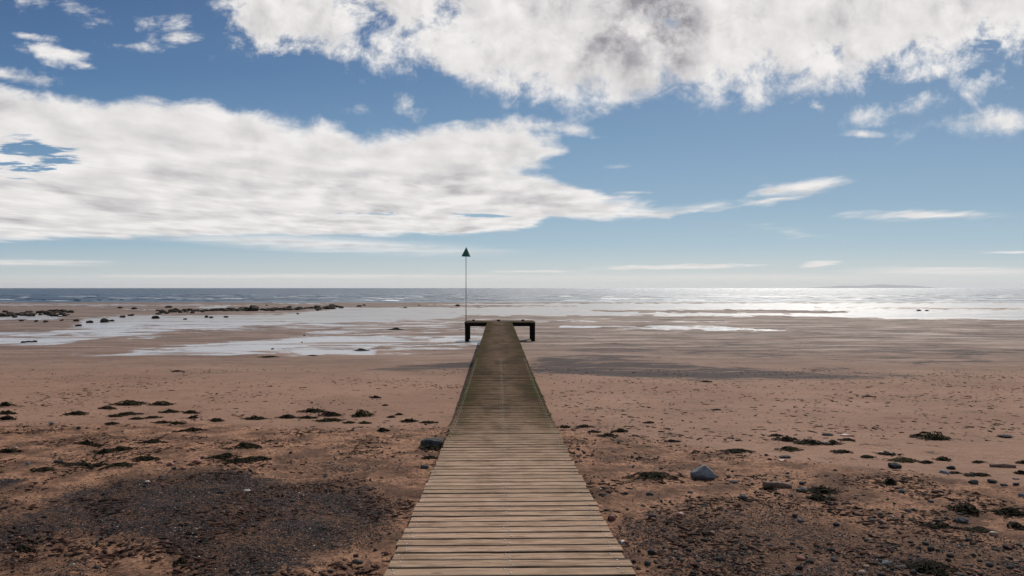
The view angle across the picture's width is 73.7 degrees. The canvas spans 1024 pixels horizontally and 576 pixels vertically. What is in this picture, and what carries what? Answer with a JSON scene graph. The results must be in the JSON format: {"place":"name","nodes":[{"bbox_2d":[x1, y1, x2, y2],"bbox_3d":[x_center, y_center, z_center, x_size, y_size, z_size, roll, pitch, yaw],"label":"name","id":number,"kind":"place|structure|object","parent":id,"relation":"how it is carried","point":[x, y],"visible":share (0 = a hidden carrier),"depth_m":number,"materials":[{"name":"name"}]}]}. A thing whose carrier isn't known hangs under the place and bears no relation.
{"place":"outdoors","nodes":[
{"label":"outdoors","id":0,"kind":"place"},
{"bbox_2d":[0,302,1023,575],"bbox_3d":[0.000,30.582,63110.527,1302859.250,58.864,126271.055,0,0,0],"label":"beach sand","id":1,"kind":"structure","parent":0,"point":[762,348],"depth_m":12.86,"materials":[{"name":"brown sand"}]},
{"bbox_2d":[0,414,17,419],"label":"seaweed clump","id":2,"kind":"object","parent":1,"relation":"on","point":[8,417],"visible":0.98,"depth_m":11.74,"materials":[{"name":"black plant"}]},
{"bbox_2d":[0,410,18,414],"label":"seaweed clump","id":3,"kind":"object","parent":1,"relation":"on","point":[6,412],"visible":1,"depth_m":12.53,"materials":[{"name":"black plant"}]},
{"bbox_2d":[0,401,18,405],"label":"seaweed clump","id":4,"kind":"object","parent":1,"relation":"on","point":[6,403],"visible":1,"depth_m":13.78,"materials":[{"name":"black plant"}]},
{"bbox_2d":[0,447,23,452],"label":"seaweed clump","id":5,"kind":"object","parent":1,"relation":"on","point":[8,450],"visible":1,"depth_m":8.58,"materials":[{"name":"plant"}]},
{"bbox_2d":[12,545,36,552],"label":"seaweed clump","id":6,"kind":"object","parent":1,"relation":"on","point":[26,548],"visible":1,"depth_m":4.82,"materials":[{"name":"plant"}]},
{"bbox_2d":[30,467,57,471],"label":"seaweed clump","id":7,"kind":"object","parent":1,"relation":"on","point":[44,469],"visible":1,"depth_m":7.49,"materials":[{"name":"plant"}]},
{"bbox_2d":[62,411,89,415],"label":"seaweed clump","id":8,"kind":"object","parent":1,"relation":"on","point":[76,413],"visible":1,"depth_m":12.41,"materials":[{"name":"black plant"}]},
{"bbox_2d":[59,460,111,469],"bbox_3d":[-4.931,2.039,7.888,0.451,0.086,0.479,0,0,38],"label":"seaweed clump","id":9,"kind":"object","parent":1,"relation":"on","point":[83,463],"visible":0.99,"depth_m":7.84,"materials":[{"name":"plant"}]},
{"bbox_2d":[73,439,102,446],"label":"seaweed clump","id":10,"kind":"object","parent":1,"relation":"on","point":[88,442],"visible":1,"depth_m":9.24,"materials":[{"name":"plant"}]},
{"bbox_2d":[90,448,120,454],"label":"seaweed clump","id":11,"kind":"object","parent":1,"relation":"on","point":[103,450],"visible":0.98,"depth_m":8.65,"materials":[{"name":"plant"}]},
{"bbox_2d":[98,406,116,409],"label":"seaweed clump","id":12,"kind":"object","parent":1,"relation":"on","point":[107,407],"visible":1,"depth_m":13.22,"materials":[{"name":"black plant"}]},
{"bbox_2d":[104,421,118,424],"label":"seaweed clump","id":13,"kind":"object","parent":1,"relation":"on","point":[112,422],"visible":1,"depth_m":11.21,"materials":[{"name":"black plant"}]},
{"bbox_2d":[108,414,126,416],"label":"seaweed clump","id":14,"kind":"object","parent":1,"relation":"on","point":[114,415],"visible":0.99,"depth_m":12.18,"materials":[{"name":"black plant"}]},
{"bbox_2d":[98,462,138,470],"bbox_3d":[-4.475,2.023,7.760,0.403,0.082,0.265,0,0,0],"label":"seaweed clump","id":15,"kind":"object","parent":1,"relation":"on","point":[121,464],"visible":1,"depth_m":7.74,"materials":[{"name":"plant"}]},
{"bbox_2d":[109,446,138,451],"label":"seaweed clump","id":16,"kind":"object","parent":1,"relation":"on","point":[121,448],"visible":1,"depth_m":8.76,"materials":[{"name":"plant"}]},
{"bbox_2d":[108,399,149,405],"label":"seaweed clump","id":17,"kind":"object","parent":1,"relation":"on","point":[129,402],"visible":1,"depth_m":13.87,"materials":[{"name":"black plant"}]},
{"bbox_2d":[117,411,144,414],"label":"seaweed clump","id":18,"kind":"object","parent":1,"relation":"on","point":[128,413],"visible":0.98,"depth_m":12.41,"materials":[{"name":"black plant"}]},
{"bbox_2d":[128,417,145,419],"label":"seaweed clump","id":19,"kind":"object","parent":1,"relation":"on","point":[137,418],"visible":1,"depth_m":11.82,"materials":[{"name":"black plant"}]},
{"bbox_2d":[127,456,161,461],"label":"seaweed clump","id":20,"kind":"object","parent":1,"relation":"on","point":[146,458],"visible":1,"depth_m":8.11,"materials":[{"name":"plant"}]},
{"bbox_2d":[137,439,167,442],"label":"seaweed clump","id":21,"kind":"object","parent":1,"relation":"on","point":[152,441],"visible":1,"depth_m":9.34,"materials":[{"name":"plant"}]},
{"bbox_2d":[144,415,162,418],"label":"seaweed clump","id":22,"kind":"object","parent":1,"relation":"on","point":[156,416],"visible":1,"depth_m":11.96,"materials":[{"name":"black plant"}]},
{"bbox_2d":[150,420,171,423],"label":"seaweed clump","id":23,"kind":"object","parent":1,"relation":"on","point":[159,422],"visible":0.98,"depth_m":11.30,"materials":[{"name":"black plant"}]},
{"bbox_2d":[147,401,175,405],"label":"seaweed clump","id":24,"kind":"object","parent":1,"relation":"on","point":[161,403],"visible":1,"depth_m":13.87,"materials":[{"name":"black plant"}]},
{"bbox_2d":[158,409,179,412],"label":"seaweed clump","id":25,"kind":"object","parent":1,"relation":"on","point":[170,411],"visible":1,"depth_m":12.65,"materials":[{"name":"black plant"}]},
{"bbox_2d":[170,421,186,423],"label":"seaweed clump","id":26,"kind":"object","parent":1,"relation":"on","point":[179,422],"visible":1,"depth_m":11.25,"materials":[{"name":"black plant"}]},
{"bbox_2d":[173,557,187,564],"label":"seaweed clump","id":27,"kind":"object","parent":1,"relation":"on","point":[181,560],"visible":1,"depth_m":4.53,"materials":[{"name":"plant"}]},
{"bbox_2d":[172,427,207,432],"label":"seaweed clump","id":28,"kind":"object","parent":1,"relation":"on","point":[191,429],"visible":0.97,"depth_m":10.44,"materials":[{"name":"black plant"}]},
{"bbox_2d":[181,410,199,413],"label":"seaweed clump","id":29,"kind":"object","parent":1,"relation":"on","point":[190,411],"visible":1,"depth_m":12.59,"materials":[{"name":"black plant"}]},
{"bbox_2d":[209,418,224,421],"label":"seaweed clump","id":30,"kind":"object","parent":1,"relation":"on","point":[216,419],"visible":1,"depth_m":11.59,"materials":[{"name":"black plant"}]},
{"bbox_2d":[202,453,241,458],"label":"seaweed clump","id":31,"kind":"object","parent":1,"relation":"on","point":[225,455],"visible":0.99,"depth_m":8.23,"materials":[{"name":"plant"}]},
{"bbox_2d":[216,456,260,462],"bbox_3d":[-3.222,2.032,8.052,0.501,0.055,0.271,0,0,0],"label":"seaweed clump","id":32,"kind":"object","parent":1,"relation":"on","point":[242,460],"visible":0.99,"depth_m":8.03,"materials":[{"name":"plant"}]},
{"bbox_2d":[222,442,262,448],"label":"seaweed clump","id":33,"kind":"object","parent":1,"relation":"on","point":[243,445],"visible":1,"depth_m":8.88,"materials":[{"name":"plant"}]},
{"bbox_2d":[248,305,258,310],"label":"foreshore rock","id":34,"kind":"object","parent":1,"relation":"on","point":[253,308],"visible":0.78,"depth_m":110.21,"materials":[{"name":"black stone"}]},
{"bbox_2d":[240,416,268,419],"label":"seaweed clump","id":35,"kind":"object","parent":1,"relation":"on","point":[255,418],"visible":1,"depth_m":11.85,"materials":[{"name":"black plant"}]},
{"bbox_2d":[250,455,271,460],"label":"seaweed clump","id":36,"kind":"object","parent":1,"relation":"on","point":[261,458],"visible":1,"depth_m":8.18,"materials":[{"name":"plant"}]},
{"bbox_2d":[275,414,298,418],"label":"seaweed clump","id":37,"kind":"object","parent":1,"relation":"on","point":[290,416],"visible":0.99,"depth_m":12.07,"materials":[{"name":"black plant"}]},
{"bbox_2d":[297,415,318,418],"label":"seaweed clump","id":38,"kind":"object","parent":1,"relation":"on","point":[306,417],"visible":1,"depth_m":12.04,"materials":[{"name":"black plant"}]},
{"bbox_2d":[296,407,327,412],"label":"seaweed clump","id":39,"kind":"object","parent":1,"relation":"on","point":[311,410],"visible":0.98,"depth_m":12.90,"materials":[{"name":"black plant"}]},
{"bbox_2d":[313,418,344,421],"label":"seaweed clump","id":40,"kind":"object","parent":1,"relation":"on","point":[329,420],"visible":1,"depth_m":11.65,"materials":[{"name":"black plant"}]},
{"bbox_2d":[317,411,341,416],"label":"seaweed clump","id":41,"kind":"object","parent":1,"relation":"on","point":[329,413],"visible":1,"depth_m":12.36,"materials":[{"name":"black plant"}]},
{"bbox_2d":[351,409,375,416],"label":"seaweed clump","id":42,"kind":"object","parent":1,"relation":"on","point":[361,413],"visible":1,"depth_m":12.22,"materials":[{"name":"green plant"}]},
{"bbox_2d":[377,427,390,431],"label":"seaweed clump","id":43,"kind":"object","parent":1,"relation":"on","point":[380,429],"visible":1,"depth_m":10.42,"materials":[{"name":"black plant"}]},
{"bbox_2d":[399,418,418,422],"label":"seaweed clump","id":44,"kind":"object","parent":1,"relation":"on","point":[408,420],"visible":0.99,"depth_m":11.46,"materials":[{"name":"black plant"}]},
{"bbox_2d":[420,464,428,468],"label":"stone","id":45,"kind":"object","parent":1,"relation":"on","point":[424,466],"visible":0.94,"depth_m":7.61,"materials":[{"name":"grey stone"}]},
{"bbox_2d":[419,420,438,422],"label":"seaweed clump","id":46,"kind":"object","parent":1,"relation":"on","point":[428,421],"visible":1,"depth_m":11.30,"materials":[{"name":"black plant"}]},
{"bbox_2d":[421,455,437,459],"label":"seaweed clump","id":47,"kind":"object","parent":1,"relation":"on","point":[432,457],"visible":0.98,"depth_m":8.24,"materials":[{"name":"plant"}]},
{"bbox_2d":[418,445,442,449],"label":"seaweed clump","id":48,"kind":"object","parent":1,"relation":"on","point":[433,447],"visible":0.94,"depth_m":8.89,"materials":[{"name":"plant"}]},
{"bbox_2d":[420,437,444,445],"bbox_3d":[-1.049,2.059,9.122,0.355,0.121,0.222,0,0,0],"label":"boulder","id":49,"kind":"object","parent":1,"relation":"on","point":[432,441],"visible":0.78,"depth_m":9.05,"materials":[{"name":"grey stone"}]},
{"bbox_2d":[384,320,635,575],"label":"jetty","id":50,"kind":"object","parent":1,"relation":"on","point":[506,491],"visible":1,"depth_m":5.95,"materials":[{"name":"wood"}]},
{"bbox_2d":[462,247,470,321],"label":"marker beacon","id":51,"kind":"object","parent":50,"relation":"attached to","point":[465,253],"visible":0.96,"depth_m":41.16,"materials":[{"name":"green paint"}]},
{"bbox_2d":[0,424,1023,575],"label":"seaweed scraps","id":52,"kind":"object","parent":1,"relation":"on","point":[170,549],"visible":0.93,"depth_m":5.64,"materials":[{"name":"brown plant"}]},
{"bbox_2d":[0,457,1023,575],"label":"shingle","id":53,"kind":"object","parent":1,"relation":"on","point":[333,537],"visible":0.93,"depth_m":5.28,"materials":[{"name":"gravel"}]},
{"bbox_2d":[0,424,1023,575],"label":"pebbles","id":54,"kind":"object","parent":1,"relation":"on","point":[880,573],"visible":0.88,"depth_m":4.94,"materials":[{"name":"grey stone"}]},
{"bbox_2d":[0,369,1023,443],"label":"beach flecks","id":55,"kind":"object","parent":1,"relation":"on","point":[821,425],"visible":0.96,"depth_m":14.44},
{"bbox_2d":[576,424,595,427],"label":"seaweed clump","id":56,"kind":"object","parent":1,"relation":"on","point":[581,426],"visible":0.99,"depth_m":10.84,"materials":[{"name":"black plant"}]},
{"bbox_2d":[596,432,617,436],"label":"seaweed clump","id":57,"kind":"object","parent":1,"relation":"on","point":[607,434],"visible":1,"depth_m":9.96,"materials":[{"name":"black plant"}]},
{"bbox_2d":[608,515,615,520],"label":"stone","id":58,"kind":"object","parent":1,"relation":"on","point":[611,517],"visible":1,"depth_m":5.51,"materials":[{"name":"brown stone"}]},
{"bbox_2d":[611,428,627,431],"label":"seaweed clump","id":59,"kind":"object","parent":1,"relation":"on","point":[621,430],"visible":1,"depth_m":10.37,"materials":[{"name":"black plant"}]},
{"bbox_2d":[622,471,682,481],"bbox_3d":[1.498,1.967,7.147,0.585,0.072,0.413,0,0,-24],"label":"seaweed clump","id":60,"kind":"object","parent":1,"relation":"on","point":[657,475],"visible":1,"depth_m":7.14,"materials":[{"name":"plant"}]},
{"bbox_2d":[664,439,679,441],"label":"seaweed clump","id":61,"kind":"object","parent":1,"relation":"on","point":[671,440],"visible":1,"depth_m":9.42,"materials":[{"name":"plant"}]},
{"bbox_2d":[676,512,684,515],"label":"stone","id":62,"kind":"object","parent":1,"relation":"on","point":[679,513],"visible":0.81,"depth_m":5.66,"materials":[{"name":"white stone"}]},
{"bbox_2d":[690,465,716,479],"bbox_3d":[2.003,1.929,7.140,0.262,0.158,0.200,0,0,0],"label":"boulder","id":63,"kind":"object","parent":1,"relation":"on","point":[703,472],"visible":0.99,"depth_m":7.08,"materials":[{"name":"grey stone"}]},
{"bbox_2d":[718,448,754,453],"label":"seaweed clump","id":64,"kind":"object","parent":1,"relation":"on","point":[736,450],"visible":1,"depth_m":8.75,"materials":[{"name":"plant"}]},
{"bbox_2d":[739,494,747,498],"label":"stone","id":65,"kind":"object","parent":1,"relation":"on","point":[742,496],"visible":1,"depth_m":6.19,"materials":[{"name":"grey stone"}]},
{"bbox_2d":[759,485,777,490],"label":"seaweed clump","id":66,"kind":"object","parent":1,"relation":"on","point":[769,487],"visible":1,"depth_m":6.54,"materials":[{"name":"plant"}]},
{"bbox_2d":[762,481,791,488],"bbox_3d":[2.610,1.945,6.721,0.269,0.088,0.088,0,0,24],"label":"driftwood","id":67,"kind":"object","parent":1,"relation":"on","point":[776,484],"visible":0.82,"depth_m":6.69,"materials":[{"name":"wood"}]},
{"bbox_2d":[779,455,790,457],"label":"stone","id":68,"kind":"object","parent":1,"relation":"on","point":[784,456],"visible":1,"depth_m":8.35,"materials":[{"name":"grey stone"}]},
{"bbox_2d":[771,435,800,442],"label":"seaweed clump","id":69,"kind":"object","parent":1,"relation":"on","point":[787,438],"visible":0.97,"depth_m":9.50,"materials":[{"name":"plant"}]},
{"bbox_2d":[774,446,803,451],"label":"seaweed clump","id":70,"kind":"object","parent":1,"relation":"on","point":[789,448],"visible":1,"depth_m":8.84,"materials":[{"name":"plant"}]},
{"bbox_2d":[796,487,807,491],"bbox_3d":[2.770,1.930,6.522,0.107,0.060,0.090,0,0,0],"label":"stone","id":71,"kind":"object","parent":1,"relation":"on","point":[801,488],"visible":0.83,"depth_m":6.50,"materials":[{"name":"grey stone"}]},
{"bbox_2d":[792,438,832,445],"bbox_3d":[4.066,2.084,9.238,0.510,0.091,0.338,0,0,0],"label":"seaweed clump","id":72,"kind":"object","parent":1,"relation":"on","point":[808,441],"visible":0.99,"depth_m":9.22,"materials":[{"name":"plant"}]},
{"bbox_2d":[790,485,848,494],"bbox_3d":[2.942,1.924,6.537,0.460,0.085,0.443,0,0,39],"label":"seaweed clump","id":73,"kind":"object","parent":1,"relation":"on","point":[820,489],"visible":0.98,"depth_m":6.47,"materials":[{"name":"plant"}]},
{"bbox_2d":[805,493,836,500],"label":"seaweed clump","id":74,"kind":"object","parent":1,"relation":"on","point":[817,498],"visible":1,"depth_m":6.18,"materials":[{"name":"plant"}]},
{"bbox_2d":[828,439,844,444],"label":"seaweed clump","id":75,"kind":"object","parent":1,"relation":"on","point":[831,441],"visible":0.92,"depth_m":9.26,"materials":[{"name":"plant"}]},
{"bbox_2d":[830,449,852,453],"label":"seaweed clump","id":76,"kind":"object","parent":1,"relation":"on","point":[840,451],"visible":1,"depth_m":8.63,"materials":[{"name":"plant"}]},
{"bbox_2d":[837,438,855,441],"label":"seaweed clump","id":77,"kind":"object","parent":1,"relation":"on","point":[847,439],"visible":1,"depth_m":9.51,"materials":[{"name":"plant"}]},
{"bbox_2d":[860,455,876,457],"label":"seaweed clump","id":78,"kind":"object","parent":1,"relation":"on","point":[865,456],"visible":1,"depth_m":8.28,"materials":[{"name":"plant"}]},
{"bbox_2d":[882,560,891,565],"bbox_3d":[2.463,1.810,4.491,0.067,0.036,0.046,0,0,0],"label":"stone","id":79,"kind":"object","parent":1,"relation":"on","point":[885,562],"visible":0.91,"depth_m":4.48,"materials":[{"name":"grey stone"}]},
{"bbox_2d":[872,451,903,456],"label":"seaweed clump","id":80,"kind":"object","parent":1,"relation":"on","point":[886,453],"visible":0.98,"depth_m":8.50,"materials":[{"name":"plant"}]},
{"bbox_2d":[879,478,898,484],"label":"seaweed clump","id":81,"kind":"object","parent":1,"relation":"on","point":[889,481],"visible":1,"depth_m":6.83,"materials":[{"name":"plant"}]},
{"bbox_2d":[888,462,901,468],"bbox_3d":[4.308,2.004,7.695,0.139,0.071,0.139,0,0,0],"label":"stone","id":82,"kind":"object","parent":1,"relation":"on","point":[895,465],"visible":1,"depth_m":7.66,"materials":[{"name":"stone"}]},
{"bbox_2d":[882,456,918,462],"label":"seaweed clump","id":83,"kind":"object","parent":1,"relation":"on","point":[903,459],"visible":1,"depth_m":8.04,"materials":[{"name":"plant"}]},
{"bbox_2d":[909,433,924,436],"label":"seaweed clump","id":84,"kind":"object","parent":1,"relation":"on","point":[918,434],"visible":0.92,"depth_m":10.00,"materials":[{"name":"plant"}]},
{"bbox_2d":[918,460,933,463],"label":"seaweed clump","id":85,"kind":"object","parent":1,"relation":"on","point":[926,461],"visible":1,"depth_m":7.96,"materials":[{"name":"plant"}]},
{"bbox_2d":[886,560,971,575],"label":"seaweed clump","id":86,"kind":"object","parent":1,"relation":"on","point":[931,567],"visible":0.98,"depth_m":4.35,"materials":[{"name":"plant"}]},
{"bbox_2d":[919,522,948,529],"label":"seaweed clump","id":87,"kind":"object","parent":1,"relation":"on","point":[936,525],"visible":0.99,"depth_m":5.33,"materials":[{"name":"plant"}]},
{"bbox_2d":[916,431,951,439],"bbox_3d":[6.035,2.110,9.759,0.509,0.132,0.342,0,0,0],"label":"seaweed clump","id":88,"kind":"object","parent":1,"relation":"on","point":[932,436],"visible":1,"depth_m":9.70,"materials":[{"name":"plant"}]},
{"bbox_2d":[931,456,952,461],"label":"seaweed clump","id":89,"kind":"object","parent":1,"relation":"on","point":[942,458],"visible":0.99,"depth_m":8.16,"materials":[{"name":"plant"}]},
{"bbox_2d":[939,470,949,473],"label":"stone","id":90,"kind":"object","parent":1,"relation":"on","point":[944,471],"visible":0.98,"depth_m":7.39,"materials":[{"name":"grey stone"}]},
{"bbox_2d":[954,517,968,522],"bbox_3d":[3.600,1.857,5.467,0.102,0.044,0.078,0,0,0],"label":"stone","id":91,"kind":"object","parent":1,"relation":"on","point":[961,519],"visible":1,"depth_m":5.45,"materials":[{"name":"grey stone"}]},
{"bbox_2d":[941,502,985,515],"bbox_3d":[3.863,1.873,5.827,0.295,0.088,0.231,0,0,-10],"label":"seaweed clump","id":92,"kind":"object","parent":1,"relation":"on","point":[965,508],"visible":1,"depth_m":5.78,"materials":[{"name":"plant"}]},
{"bbox_2d":[968,480,978,484],"bbox_3d":[4.655,1.962,6.888,0.084,0.060,0.068,0,0,0],"label":"stone","id":93,"kind":"object","parent":1,"relation":"on","point":[973,482],"visible":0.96,"depth_m":6.87,"materials":[{"name":"grey stone"}]},
{"bbox_2d":[963,472,989,476],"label":"seaweed clump","id":94,"kind":"object","parent":1,"relation":"on","point":[971,474],"visible":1,"depth_m":7.24,"materials":[{"name":"plant"}]},
{"bbox_2d":[956,526,997,532],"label":"seaweed clump","id":95,"kind":"object","parent":1,"relation":"on","point":[979,529],"visible":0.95,"depth_m":5.24,"materials":[{"name":"plant"}]},
{"bbox_2d":[971,460,985,462],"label":"seaweed clump","id":96,"kind":"object","parent":1,"relation":"on","point":[976,461],"visible":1,"depth_m":8.04,"materials":[{"name":"plant"}]},
{"bbox_2d":[987,479,997,482],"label":"stone","id":97,"kind":"object","parent":1,"relation":"on","point":[991,481],"visible":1,"depth_m":6.91,"materials":[{"name":"stone"}]},
{"bbox_2d":[989,531,998,535],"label":"stone","id":98,"kind":"object","parent":1,"relation":"on","point":[993,533],"visible":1,"depth_m":5.12,"materials":[{"name":"white stone"}]},
{"bbox_2d":[989,463,1015,467],"bbox_3d":[5.574,2.022,7.755,0.255,0.063,0.062,0,0,12],"label":"driftwood","id":99,"kind":"object","parent":1,"relation":"on","point":[1004,465],"visible":0.98,"depth_m":7.73,"materials":[{"name":"brown wood"}]},
{"bbox_2d":[997,434,1012,437],"bbox_3d":[7.178,2.162,9.942,0.198,0.051,0.155,0,0,0],"label":"stone","id":100,"kind":"object","parent":1,"relation":"on","point":[1004,436],"visible":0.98,"depth_m":9.90,"materials":[{"name":"stone"}]},
{"bbox_2d":[990,506,1023,517],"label":"seaweed clump","id":101,"kind":"object","parent":1,"relation":"on","point":[1010,511],"visible":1,"depth_m":5.71,"materials":[{"name":"plant"}]},
{"bbox_2d":[1006,522,1023,530],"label":"seaweed clump","id":102,"kind":"object","parent":1,"relation":"on","point":[1015,525],"visible":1,"depth_m":5.34,"materials":[{"name":"plant"}]},
{"bbox_2d":[1013,470,1023,473],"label":"seaweed clump","id":103,"kind":"object","parent":1,"relation":"on","point":[1019,472],"visible":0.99,"depth_m":7.34,"materials":[{"name":"plant"}]},
{"bbox_2d":[0,288,1023,302],"bbox_3d":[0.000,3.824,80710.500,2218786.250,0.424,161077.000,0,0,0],"label":"sea water","id":104,"kind":"structure","parent":0,"point":[600,295],"depth_m":358.45,"materials":[{"name":"liquid"}]},
{"bbox_2d":[0,0,1023,287],"label":"sky","id":105,"kind":"structure","parent":0,"point":[144,143],"materials":[{"name":"blue"}]},
{"bbox_2d":[813,284,933,287],"bbox_3d":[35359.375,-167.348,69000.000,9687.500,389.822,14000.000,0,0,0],"label":"hills","id":106,"kind":"structure","parent":0,"point":[886,286],"depth_m":64901.62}
]}

